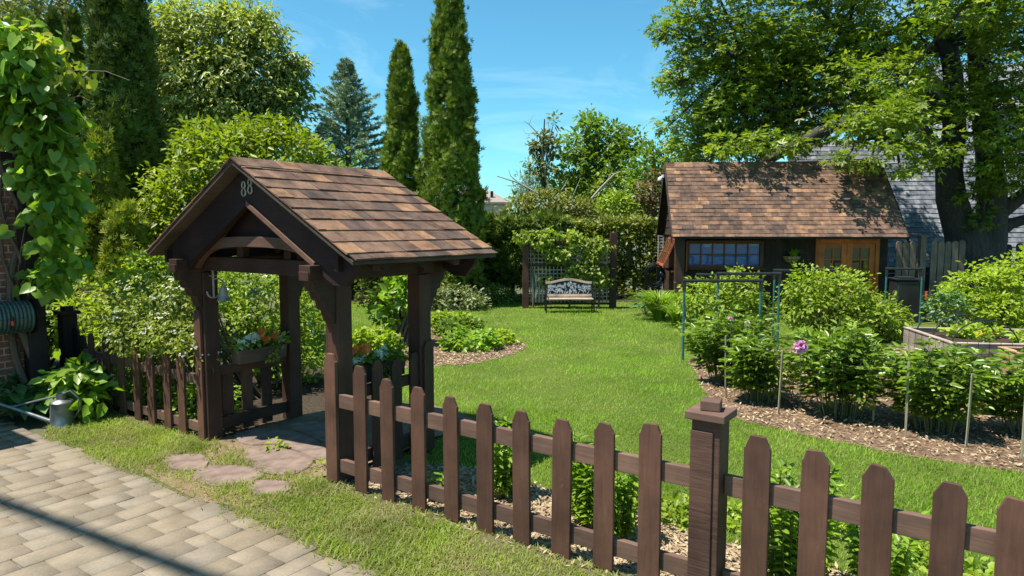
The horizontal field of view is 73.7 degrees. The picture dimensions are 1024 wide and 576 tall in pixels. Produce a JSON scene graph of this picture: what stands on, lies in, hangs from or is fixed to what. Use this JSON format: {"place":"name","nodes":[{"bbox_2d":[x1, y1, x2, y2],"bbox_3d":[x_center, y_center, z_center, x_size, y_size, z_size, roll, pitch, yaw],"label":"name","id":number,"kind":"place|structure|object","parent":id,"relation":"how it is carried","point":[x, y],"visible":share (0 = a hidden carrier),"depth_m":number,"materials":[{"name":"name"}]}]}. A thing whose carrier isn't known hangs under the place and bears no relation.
{"place":"outdoors","nodes":[
{"label":"outdoors","id":0,"kind":"place"},
{"bbox_2d":[0,417,383,575],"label":"driveway","id":1,"kind":"structure","parent":0,"point":[90,518],"depth_m":4.93,"materials":[{"name":"stone"}]},
{"bbox_2d":[51,354,370,435],"bbox_3d":[-5.965,1.288,10.426,9.259,0.001,3.898,3,6,32],"label":"shrub bed","id":2,"kind":"object","parent":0,"point":[313,397],"visible":0.05,"depth_m":8.82,"materials":[{"name":"soil"}]},
{"bbox_2d":[53,306,87,367],"bbox_3d":[-5.574,0.842,8.715,0.587,1.204,0.234,4,6,35],"label":"fence post","id":3,"kind":"object","parent":2,"relation":"on","point":[72,342],"visible":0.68,"depth_m":8.72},
{"bbox_2d":[27,348,127,423],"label":"leafy shrub","id":4,"kind":"object","parent":2,"relation":"on","point":[83,383],"visible":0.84,"depth_m":7.73,"materials":[{"name":"green plant"}]},
{"bbox_2d":[46,275,131,363],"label":"shrub","id":5,"kind":"object","parent":2,"relation":"on","point":[90,326],"visible":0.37,"depth_m":9.60,"materials":[{"name":"green plant"}]},
{"bbox_2d":[72,124,131,294],"bbox_3d":[-7.151,-0.832,11.926,1.255,4.040,1.348,0,5,0],"label":"columnar cedar","id":6,"kind":"object","parent":2,"relation":"on","point":[107,184],"visible":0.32,"depth_m":11.67,"materials":[{"name":"green plant"}]},
{"bbox_2d":[76,0,177,304],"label":"columnar cedar","id":7,"kind":"object","parent":2,"relation":"on","point":[120,37],"visible":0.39,"depth_m":12.71,"materials":[{"name":"green plant"}]},
{"bbox_2d":[93,197,163,357],"bbox_3d":[-6.530,-0.158,11.584,1.243,2.772,1.272,0,5,0],"label":"columnar cedar","id":8,"kind":"object","parent":2,"relation":"on","point":[126,228],"visible":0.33,"depth_m":11.35,"materials":[{"name":"green plant"}]},
{"bbox_2d":[90,273,222,412],"bbox_3d":[-3.961,0.656,7.776,2.433,1.755,1.138,3,6,30],"label":"flowering shrub","id":9,"kind":"object","parent":2,"relation":"on","point":[152,335],"visible":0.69,"depth_m":7.56,"materials":[{"name":"green plant"}]},
{"bbox_2d":[86,245,260,399],"bbox_3d":[-4.182,0.450,8.516,1.930,2.042,1.274,0,5,0],"label":"tall shrub","id":10,"kind":"object","parent":2,"relation":"on","point":[139,271],"visible":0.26,"depth_m":8.44,"materials":[{"name":"green plant"}]},
{"bbox_2d":[112,353,241,431],"bbox_3d":[-4.082,1.198,8.234,2.891,0.730,0.950,4,6,38],"label":"shrub","id":11,"kind":"object","parent":2,"relation":"on","point":[191,398],"visible":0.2,"depth_m":7.92,"materials":[{"name":"green plant"}]},
{"bbox_2d":[217,256,325,386],"bbox_3d":[-3.381,0.455,9.406,1.947,1.876,1.623,-2,5,-17],"label":"flowering shrub","id":12,"kind":"object","parent":2,"relation":"on","point":[245,307],"visible":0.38,"depth_m":9.24,"materials":[{"name":"green plant"}]},
{"bbox_2d":[135,403,474,506],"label":"gate path","id":13,"kind":"structure","parent":0,"point":[229,441],"depth_m":6.38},
{"bbox_2d":[162,453,208,471],"bbox_3d":[-3.029,1.616,6.363,0.343,0.023,0.632,-5,7,-44],"label":"flagstone","id":14,"kind":"object","parent":13,"relation":"on","point":[195,461],"visible":0.88,"depth_m":6.33,"materials":[{"name":"beige stone"}]},
{"bbox_2d":[193,465,263,486],"bbox_3d":[-2.500,1.648,6.002,0.650,0.022,0.497,0,5,0],"label":"flagstone","id":15,"kind":"object","parent":13,"relation":"on","point":[221,473],"visible":0.9,"depth_m":6.00,"materials":[{"name":"beige stone"}]},
{"bbox_2d":[248,480,292,495],"bbox_3d":[-2.035,1.673,5.722,0.394,0.022,0.328,0,5,0],"label":"flagstone","id":16,"kind":"object","parent":13,"relation":"on","point":[266,486],"visible":0.82,"depth_m":5.72,"materials":[{"name":"beige stone"}]},
{"bbox_2d":[234,429,319,445],"bbox_3d":[-2.433,1.551,7.106,0.994,0.023,0.529,0,5,0],"label":"flagstone","id":17,"kind":"object","parent":13,"relation":"on","point":[254,437],"visible":0.93,"depth_m":7.06,"materials":[{"name":"beige stone"}]},
{"bbox_2d":[245,446,315,474],"bbox_3d":[-2.256,1.612,6.412,0.942,0.023,0.555,3,6,27],"label":"flagstone","id":18,"kind":"object","parent":13,"relation":"on","point":[281,461],"visible":0.9,"depth_m":6.37,"materials":[{"name":"beige stone"}]},
{"bbox_2d":[286,443,325,460],"bbox_3d":[-1.962,1.588,6.690,0.689,0.022,0.247,5,7,45],"label":"flagstone","id":19,"kind":"object","parent":13,"relation":"on","point":[315,451],"visible":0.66,"depth_m":6.68,"materials":[{"name":"beige stone"}]},
{"bbox_2d":[287,421,325,441],"bbox_3d":[-2.008,1.527,7.378,0.907,0.024,0.496,5,7,43],"label":"flagstone","id":20,"kind":"object","parent":13,"relation":"on","point":[314,429],"visible":0.58,"depth_m":7.38,"materials":[{"name":"grey stone"}]},
{"bbox_2d":[40,408,636,575],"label":"verge","id":21,"kind":"structure","parent":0,"point":[285,532],"depth_m":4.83,"materials":[{"name":"green plant"}]},
{"bbox_2d":[0,390,80,428],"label":"watering can","id":22,"kind":"object","parent":21,"relation":"on","point":[62,414],"visible":0.92,"depth_m":7.48,"materials":[{"name":"metal"}]},
{"bbox_2d":[83,333,197,435],"bbox_3d":[-4.286,1.066,7.789,2.585,0.953,0.067,4,6,35],"label":"picket fence","id":23,"kind":"object","parent":21,"relation":"on","point":[167,373],"visible":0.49,"depth_m":7.55,"materials":[{"name":"brown wood"}]},
{"bbox_2d":[338,365,1023,575],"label":"picket fence","id":24,"kind":"object","parent":21,"relation":"on","point":[948,532],"visible":1,"depth_m":4.06,"materials":[{"name":"brown wood"}]},
{"bbox_2d":[250,294,645,301],"bbox_3d":[-1.000,0.301,21.659,14.000,0.001,2.500,0,5,0],"label":"hedge bed","id":25,"kind":"object","parent":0,"point":[618,299],"depth_m":21.05,"materials":[{"name":"soil"}]},
{"bbox_2d":[378,38,420,195],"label":"columnar cedar","id":26,"kind":"object","parent":25,"relation":"on","point":[400,153],"visible":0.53,"depth_m":19.62,"materials":[{"name":"green plant"}]},
{"bbox_2d":[351,207,573,298],"bbox_3d":[-2.377,-1.179,21.554,8.845,3.000,2.424,0,5,0],"label":"hedge","id":27,"kind":"object","parent":25,"relation":"on","point":[503,267],"visible":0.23,"depth_m":20.78,"materials":[{"name":"green plant"}]},
{"bbox_2d":[561,211,664,299],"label":"hedge","id":28,"kind":"object","parent":25,"relation":"on","point":[606,226],"visible":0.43,"depth_m":20.99,"materials":[{"name":"green plant"}]},
{"bbox_2d":[374,325,527,367],"bbox_3d":[-1.603,1.046,13.190,3.287,0.001,4.761,-3,6,-31],"label":"island bed","id":29,"kind":"object","parent":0,"point":[489,353],"visible":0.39,"depth_m":11.90,"materials":[{"name":"brown wood"}]},
{"bbox_2d":[352,323,407,356],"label":"mound plant","id":30,"kind":"object","parent":29,"relation":"on","point":[378,337],"visible":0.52,"depth_m":11.34,"materials":[{"name":"green plant"}]},
{"bbox_2d":[365,275,407,346],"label":"hydrangea","id":31,"kind":"object","parent":29,"relation":"on","point":[396,294],"visible":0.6,"depth_m":12.66,"materials":[{"name":"green plant"}]},
{"bbox_2d":[431,307,475,326],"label":"mound plant","id":32,"kind":"object","parent":29,"relation":"on","point":[436,316],"visible":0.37,"depth_m":15.28,"materials":[{"name":"green plant"}]},
{"bbox_2d":[431,314,486,336],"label":"mound plant","id":33,"kind":"object","parent":29,"relation":"on","point":[465,321],"visible":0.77,"depth_m":13.99,"materials":[{"name":"green plant"}]},
{"bbox_2d":[435,325,507,353],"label":"mound plant","id":34,"kind":"object","parent":29,"relation":"on","point":[476,339],"visible":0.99,"depth_m":12.28,"materials":[{"name":"green plant"}]},
{"bbox_2d":[470,326,520,344],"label":"mound plant","id":35,"kind":"object","parent":29,"relation":"on","point":[506,335],"visible":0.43,"depth_m":12.99,"materials":[{"name":"green plant"}]},
{"bbox_2d":[458,187,511,213],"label":"distant house","id":36,"kind":"structure","parent":0,"point":[497,201],"depth_m":47.99,"materials":[{"name":"white paint"}]},
{"bbox_2d":[0,232,1012,477],"bbox_3d":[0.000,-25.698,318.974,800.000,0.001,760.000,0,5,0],"label":"ground","id":37,"kind":"structure","parent":0,"point":[33,425],"depth_m":7.97,"materials":[{"name":"brown soil"}]},
{"bbox_2d":[0,151,26,416],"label":"brick house","id":38,"kind":"structure","parent":37,"relation":"on","point":[6,365],"depth_m":7.99,"materials":[{"name":"brown brick"}]},
{"bbox_2d":[0,299,38,336],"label":"hose reel","id":39,"kind":"object","parent":38,"relation":"attached to","point":[21,316],"visible":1,"depth_m":7.79,"materials":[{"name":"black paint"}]},
{"bbox_2d":[0,375,37,418],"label":"hosta","id":40,"kind":"object","parent":37,"relation":"on","point":[19,389],"visible":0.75,"depth_m":7.75,"materials":[{"name":"green plant"}]},
{"bbox_2d":[0,384,50,419],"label":"hosta","id":41,"kind":"object","parent":37,"relation":"on","point":[43,409],"visible":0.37,"depth_m":7.68,"materials":[{"name":"green plant"}]},
{"bbox_2d":[12,147,48,413],"bbox_3d":[-5.842,-0.363,8.165,0.600,3.700,0.190,4,6,35],"label":"vine post","id":42,"kind":"object","parent":37,"relation":"on","point":[37,360],"visible":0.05,"depth_m":8.05,"materials":[{"name":"brown wood"}]},
{"bbox_2d":[0,13,129,414],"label":"climbing vine","id":43,"kind":"object","parent":42,"relation":"attached to","point":[33,94],"visible":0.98,"depth_m":7.64,"materials":[{"name":"green plant"}]},
{"bbox_2d":[0,5,63,261],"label":"columnar cedar","id":44,"kind":"object","parent":37,"relation":"on","point":[20,14],"visible":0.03,"depth_m":14.08,"materials":[{"name":"green plant"}]},
{"bbox_2d":[42,5,64,132],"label":"columnar cedar","id":45,"kind":"object","parent":37,"relation":"on","point":[52,15],"visible":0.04,"depth_m":14.50,"materials":[{"name":"green plant"}]},
{"bbox_2d":[61,2,89,253],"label":"columnar cedar","id":46,"kind":"object","parent":37,"relation":"on","point":[73,16],"visible":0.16,"depth_m":13.75,"materials":[{"name":"green plant"}]},
{"bbox_2d":[43,242,109,367],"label":"dark shrub","id":47,"kind":"object","parent":37,"relation":"on","point":[53,343],"visible":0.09,"depth_m":10.42,"materials":[{"name":"green plant"}]},
{"bbox_2d":[0,0,161,56],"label":"airy tree","id":48,"kind":"object","parent":37,"relation":"on","point":[38,8],"visible":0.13,"depth_m":20.86,"materials":[{"name":"green plant"}]},
{"bbox_2d":[132,0,319,274],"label":"broadleaf tree","id":49,"kind":"object","parent":37,"relation":"on","point":[226,80],"visible":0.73,"depth_m":23.52,"materials":[{"name":"green plant"}]},
{"bbox_2d":[134,120,370,291],"bbox_3d":[-8.758,-2.835,23.276,10.144,6.091,4.570,0,5,0],"label":"broadleaf tree","id":50,"kind":"object","parent":37,"relation":"on","point":[332,145],"visible":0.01,"depth_m":23.11,"materials":[{"name":"green plant"}]},
{"bbox_2d":[256,56,385,278],"bbox_3d":[-6.018,-4.550,26.437,7.207,8.856,7.239,0,5,0],"label":"blue spruce","id":51,"kind":"object","parent":37,"relation":"on","point":[347,76],"visible":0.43,"depth_m":26.07,"materials":[{"name":"grey plant"}]},
{"bbox_2d":[506,158,550,212],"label":"conifer","id":52,"kind":"object","parent":37,"relation":"on","point":[530,184],"visible":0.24,"depth_m":35.51,"materials":[{"name":"green plant"}]},
{"bbox_2d":[519,110,564,205],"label":"sparse tree","id":53,"kind":"object","parent":37,"relation":"on","point":[534,149],"visible":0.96,"depth_m":31.46,"materials":[{"name":"green plant"}]},
{"bbox_2d":[489,186,602,287],"bbox_3d":[0.981,-1.918,25.474,5.138,3.823,2.149,0,5,0],"label":"tall shrub","id":54,"kind":"object","parent":37,"relation":"on","point":[565,207],"visible":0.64,"depth_m":25.04,"materials":[{"name":"green plant"}]},
{"bbox_2d":[534,103,648,209],"bbox_3d":[3.724,-4.726,32.761,5.738,8.119,4.221,0,5,0],"label":"broadleaf tree","id":55,"kind":"object","parent":37,"relation":"on","point":[584,158],"visible":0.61,"depth_m":32.02,"materials":[{"name":"green plant"}]},
{"bbox_2d":[589,188,645,246],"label":"round shrub","id":56,"kind":"object","parent":37,"relation":"on","point":[623,207],"visible":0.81,"depth_m":25.60,"materials":[{"name":"green plant"}]},
{"bbox_2d":[584,167,664,276],"bbox_3d":[5.652,-2.980,30.803,5.092,4.988,3.436,0,5,0],"label":"dark tree","id":57,"kind":"object","parent":37,"relation":"on","point":[612,179],"visible":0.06,"depth_m":30.67,"materials":[{"name":"green plant"}]},
{"bbox_2d":[603,131,690,274],"bbox_3d":[6.008,-3.457,28.754,3.274,6.284,3.078,5,7,44],"label":"broadleaf tree","id":58,"kind":"object","parent":37,"relation":"on","point":[651,160],"visible":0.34,"depth_m":28.32,"materials":[{"name":"green plant"}]},
{"bbox_2d":[630,165,663,255],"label":"purple leaf tree","id":59,"kind":"object","parent":37,"relation":"on","point":[651,202],"visible":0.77,"depth_m":26.64,"materials":[{"name":"green plant"}]},
{"bbox_2d":[1,0,1023,212],"label":"sky","id":60,"kind":"structure","parent":0,"point":[537,58],"materials":[{"name":"blue"}]},
{"bbox_2d":[219,301,1023,575],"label":"lawn","id":61,"kind":"structure","parent":0,"point":[928,323],"depth_m":8.79,"materials":[{"name":"green plant"}]},
{"bbox_2d":[124,108,341,343],"bbox_3d":[-5.049,-1.104,12.617,4.428,4.416,2.771,0,5,0],"label":"yellow green tree","id":62,"kind":"object","parent":61,"relation":"on","point":[166,205],"visible":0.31,"depth_m":12.16,"materials":[{"name":"green plant"}]},
{"bbox_2d":[145,156,497,483],"bbox_3d":[-1.919,0.199,6.799,3.108,2.826,1.835,4,6,35],"label":"lychgate","id":63,"kind":"object","parent":61,"relation":"on","point":[325,236],"visible":0.95,"depth_m":6.35,"materials":[{"name":"brown wood"}]},
{"bbox_2d":[206,271,230,301],"bbox_3d":[-2.962,-0.034,6.918,0.223,0.352,0.145,0,5,5],"label":"bell","id":64,"kind":"object","parent":63,"relation":"hanging from","point":[222,295],"visible":0.91,"depth_m":6.90,"materials":[{"name":"grey metal"}]},
{"bbox_2d":[222,328,290,364],"bbox_3d":[-2.749,0.624,7.404,0.347,0.397,0.771,4,6,35],"label":"flower box","id":65,"kind":"object","parent":63,"relation":"attached to","point":[259,345],"visible":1,"depth_m":7.34,"materials":[{"name":"green wood"}]},
{"bbox_2d":[352,342,410,382],"bbox_3d":[-1.293,0.691,6.348,0.368,0.421,0.880,4,6,35],"label":"flower box","id":66,"kind":"object","parent":63,"relation":"attached to","point":[362,357],"visible":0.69,"depth_m":6.31,"materials":[{"name":"green wood"}]},
{"bbox_2d":[353,276,405,306],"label":"hedge","id":67,"kind":"object","parent":61,"relation":"on","point":[363,282],"visible":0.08,"depth_m":19.05,"materials":[{"name":"green plant"}]},
{"bbox_2d":[413,0,490,305],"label":"columnar cedar","id":68,"kind":"object","parent":61,"relation":"on","point":[449,157],"visible":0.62,"depth_m":18.59,"materials":[{"name":"green plant"}]},
{"bbox_2d":[431,280,492,311],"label":"grey shrub","id":69,"kind":"object","parent":61,"relation":"on","point":[472,299],"visible":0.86,"depth_m":18.27,"materials":[{"name":"green plant"}]},
{"bbox_2d":[476,278,521,304],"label":"dark shrub","id":70,"kind":"object","parent":61,"relation":"on","point":[505,292],"visible":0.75,"depth_m":19.73,"materials":[{"name":"green plant"}]},
{"bbox_2d":[508,226,617,307],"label":"grapevine","id":71,"kind":"object","parent":61,"relation":"on","point":[566,252],"visible":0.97,"depth_m":18.53,"materials":[{"name":"green plant"}]},
{"bbox_2d":[522,233,616,307],"bbox_3d":[1.578,-0.479,18.780,2.584,2.080,0.180,0,5,0],"label":"trellis","id":72,"kind":"object","parent":61,"relation":"on","point":[611,303],"visible":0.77,"depth_m":18.75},
{"bbox_2d":[544,278,594,312],"bbox_3d":[1.502,0.206,17.867,1.278,0.887,0.520,0,5,-1],"label":"garden bench","id":73,"kind":"object","parent":61,"relation":"on","point":[568,287],"visible":1,"depth_m":18.04,"materials":[{"name":"black paint"}]},
{"bbox_2d":[618,290,682,320],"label":"daylily","id":74,"kind":"object","parent":61,"relation":"on","point":[651,299],"visible":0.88,"depth_m":16.25,"materials":[{"name":"green plant"}]},
{"bbox_2d":[644,262,665,295],"bbox_3d":[3.883,-0.059,18.563,0.586,1.282,0.248,1,5,6],"label":"hose post","id":75,"kind":"object","parent":61,"relation":"on","point":[660,271],"visible":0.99,"depth_m":18.53,"materials":[{"name":"black paint"}]},
{"bbox_2d":[653,302,690,326],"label":"daylily","id":76,"kind":"object","parent":61,"relation":"on","point":[674,317],"visible":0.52,"depth_m":15.22,"materials":[{"name":"green plant"}]},
{"bbox_2d":[671,262,784,350],"bbox_3d":[4.033,0.339,12.683,2.168,1.626,1.651,0,5,0],"label":"berry bush","id":77,"kind":"object","parent":61,"relation":"on","point":[749,301],"visible":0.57,"depth_m":12.64,"materials":[{"name":"green plant"}]},
{"bbox_2d":[716,272,781,349],"bbox_3d":[4.242,0.420,12.283,1.162,1.421,0.062,0,5,0],"label":"pipe frame","id":78,"kind":"object","parent":61,"relation":"on","point":[718,274],"visible":0.85,"depth_m":12.21,"materials":[{"name":"teal plastic"}]},
{"bbox_2d":[656,161,909,313],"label":"garden shed","id":79,"kind":"structure","parent":61,"relation":"on","point":[714,217],"depth_m":17.48,"materials":[{"name":"brown"}]},
{"bbox_2d":[657,236,674,272],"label":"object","id":80,"kind":"structure","parent":79,"relation":"in","point":[668,249],"depth_m":18.37,"materials":[{"name":"brown wood"}]},
{"bbox_2d":[684,240,765,269],"bbox_3d":[5.452,-0.844,17.503,2.040,0.750,0.142,1,5,6],"label":"window","id":81,"kind":"structure","parent":79,"relation":"in","point":[701,254],"depth_m":17.54,"materials":[{"name":"blue glass"}]},
{"bbox_2d":[818,243,846,312],"bbox_3d":[8.113,-0.238,17.324,0.672,1.795,0.040,1,5,6],"label":"door","id":82,"kind":"structure","parent":79,"relation":"in","point":[835,254],"depth_m":17.28,"materials":[{"name":"orange wood"}]},
{"bbox_2d":[845,243,874,308],"bbox_3d":[8.787,-0.232,17.256,0.672,1.795,0.040,1,5,6],"label":"door","id":83,"kind":"structure","parent":79,"relation":"in","point":[860,256],"depth_m":17.21,"materials":[{"name":"orange wood"}]},
{"bbox_2d":[637,486,994,575],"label":"lawn edge clover","id":84,"kind":"object","parent":61,"relation":"on","point":[971,563],"visible":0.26,"depth_m":5.02,"materials":[{"name":"green plant"}]},
{"bbox_2d":[642,0,1023,302],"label":"maple tree","id":85,"kind":"object","parent":61,"relation":"on","point":[753,85],"visible":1,"depth_m":19.22,"materials":[{"name":"green plant"}]},
{"bbox_2d":[887,276,920,322],"bbox_3d":[9.287,0.260,16.184,0.596,1.060,0.596,1,5,8],"label":"compost bin","id":86,"kind":"object","parent":61,"relation":"on","point":[907,288],"visible":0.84,"depth_m":15.92,"materials":[{"name":"black plastic"}]},
{"bbox_2d":[894,235,965,304],"bbox_3d":[11.625,-0.462,19.052,1.950,2.000,0.220,0,5,0],"label":"boundary fence","id":87,"kind":"object","parent":61,"relation":"on","point":[940,259],"visible":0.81,"depth_m":18.98,"materials":[{"name":"grey wood"}]},
{"bbox_2d":[920,288,977,326],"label":"grey shrub","id":88,"kind":"object","parent":61,"relation":"on","point":[960,303],"visible":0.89,"depth_m":14.01,"materials":[{"name":"green plant"}]},
{"bbox_2d":[926,245,1023,328],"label":"broad shrub","id":89,"kind":"object","parent":61,"relation":"on","point":[1006,294],"visible":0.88,"depth_m":14.41,"materials":[{"name":"green plant"}]},
{"bbox_2d":[340,324,1023,575],"bbox_3d":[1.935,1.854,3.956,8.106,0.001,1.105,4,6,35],"label":"mulch bed","id":90,"kind":"object","parent":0,"point":[546,541],"visible":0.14,"depth_m":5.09,"materials":[{"name":"brown wood"}]},
{"bbox_2d":[494,416,512,499],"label":"border plant","id":91,"kind":"object","parent":90,"relation":"on","point":[503,476],"visible":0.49,"depth_m":5.48,"materials":[{"name":"green plant"}]},
{"bbox_2d":[571,425,618,528],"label":"border plant","id":92,"kind":"object","parent":90,"relation":"on","point":[582,489],"visible":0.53,"depth_m":4.93,"materials":[{"name":"green plant"}]},
{"bbox_2d":[614,450,637,539],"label":"border plant","id":93,"kind":"object","parent":90,"relation":"on","point":[623,494],"visible":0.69,"depth_m":4.72,"materials":[{"name":"green plant"}]},
{"bbox_2d":[767,457,846,575],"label":"border plant","id":94,"kind":"object","parent":90,"relation":"on","point":[782,559],"visible":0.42,"depth_m":4.02,"materials":[{"name":"green plant"}]},
{"bbox_2d":[839,495,928,575],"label":"border plant","id":95,"kind":"object","parent":90,"relation":"on","point":[902,552],"visible":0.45,"depth_m":4.04,"materials":[{"name":"green plant"}]},
{"bbox_2d":[689,336,1023,471],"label":"peony bed","id":96,"kind":"object","parent":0,"point":[859,431],"visible":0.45,"depth_m":7.54,"materials":[{"name":"brown wood"}]},
{"bbox_2d":[681,279,763,359],"bbox_3d":[3.488,0.529,11.354,1.332,1.366,0.062,0,5,0],"label":"pipe frame","id":97,"kind":"object","parent":96,"relation":"on","point":[759,281],"visible":0.91,"depth_m":11.28,"materials":[{"name":"teal plastic"}]},
{"bbox_2d":[679,305,780,384],"bbox_3d":[3.100,0.803,9.682,1.413,1.116,1.196,-5,7,-44],"label":"peony","id":98,"kind":"object","parent":96,"relation":"on","point":[708,359],"visible":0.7,"depth_m":9.57,"materials":[{"name":"green plant"}]},
{"bbox_2d":[718,333,806,403],"bbox_3d":[3.125,1.021,8.695,1.136,0.853,1.165,0,5,0],"label":"peony","id":99,"kind":"object","parent":96,"relation":"on","point":[755,369],"visible":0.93,"depth_m":8.49,"materials":[{"name":"green plant"}]},
{"bbox_2d":[768,260,899,339],"bbox_3d":[6.231,0.264,13.224,2.298,1.632,1.571,0,5,0],"label":"berry bush","id":100,"kind":"object","parent":96,"relation":"on","point":[817,300],"visible":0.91,"depth_m":13.02,"materials":[{"name":"green plant"}]},
{"bbox_2d":[779,319,906,420],"bbox_3d":[3.847,0.943,7.968,1.440,1.136,1.324,1,5,15],"label":"peony","id":101,"kind":"object","parent":96,"relation":"on","point":[850,367],"visible":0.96,"depth_m":7.80,"materials":[{"name":"green plant"}]},
{"bbox_2d":[844,286,924,343],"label":"berry bush","id":102,"kind":"object","parent":96,"relation":"on","point":[896,331],"visible":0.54,"depth_m":13.17,"materials":[{"name":"green plant"}]},
{"bbox_2d":[874,337,1018,435],"bbox_3d":[4.643,1.047,7.408,1.332,1.026,1.420,0,5,0],"label":"peony","id":103,"kind":"object","parent":96,"relation":"on","point":[930,390],"visible":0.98,"depth_m":7.18,"materials":[{"name":"green plant"}]},
{"bbox_2d":[902,310,1023,363],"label":"raised bed","id":104,"kind":"object","parent":96,"relation":"on","point":[911,334],"visible":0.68,"depth_m":11.37,"materials":[{"name":"grey wood"}]},
{"bbox_2d":[933,320,1010,339],"bbox_3d":[7.943,0.744,11.687,1.337,0.391,0.616,0,5,0],"label":"lettuce row","id":105,"kind":"object","parent":104,"relation":"on","point":[968,331],"visible":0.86,"depth_m":11.63,"materials":[{"name":"green plant"}]},
{"bbox_2d":[969,346,1023,436],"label":"peony","id":106,"kind":"object","parent":96,"relation":"on","point":[1012,402],"visible":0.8,"depth_m":7.19,"materials":[{"name":"green plant"}]},
{"bbox_2d":[788,142,1023,293],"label":"slate house","id":107,"kind":"structure","parent":0,"point":[915,199],"depth_m":23.86,"materials":[{"name":"grey"}]},
{"bbox_2d":[882,64,1023,141],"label":"pale house","id":108,"kind":"structure","parent":0,"point":[964,73],"depth_m":32.71,"materials":[{"name":"grey"}]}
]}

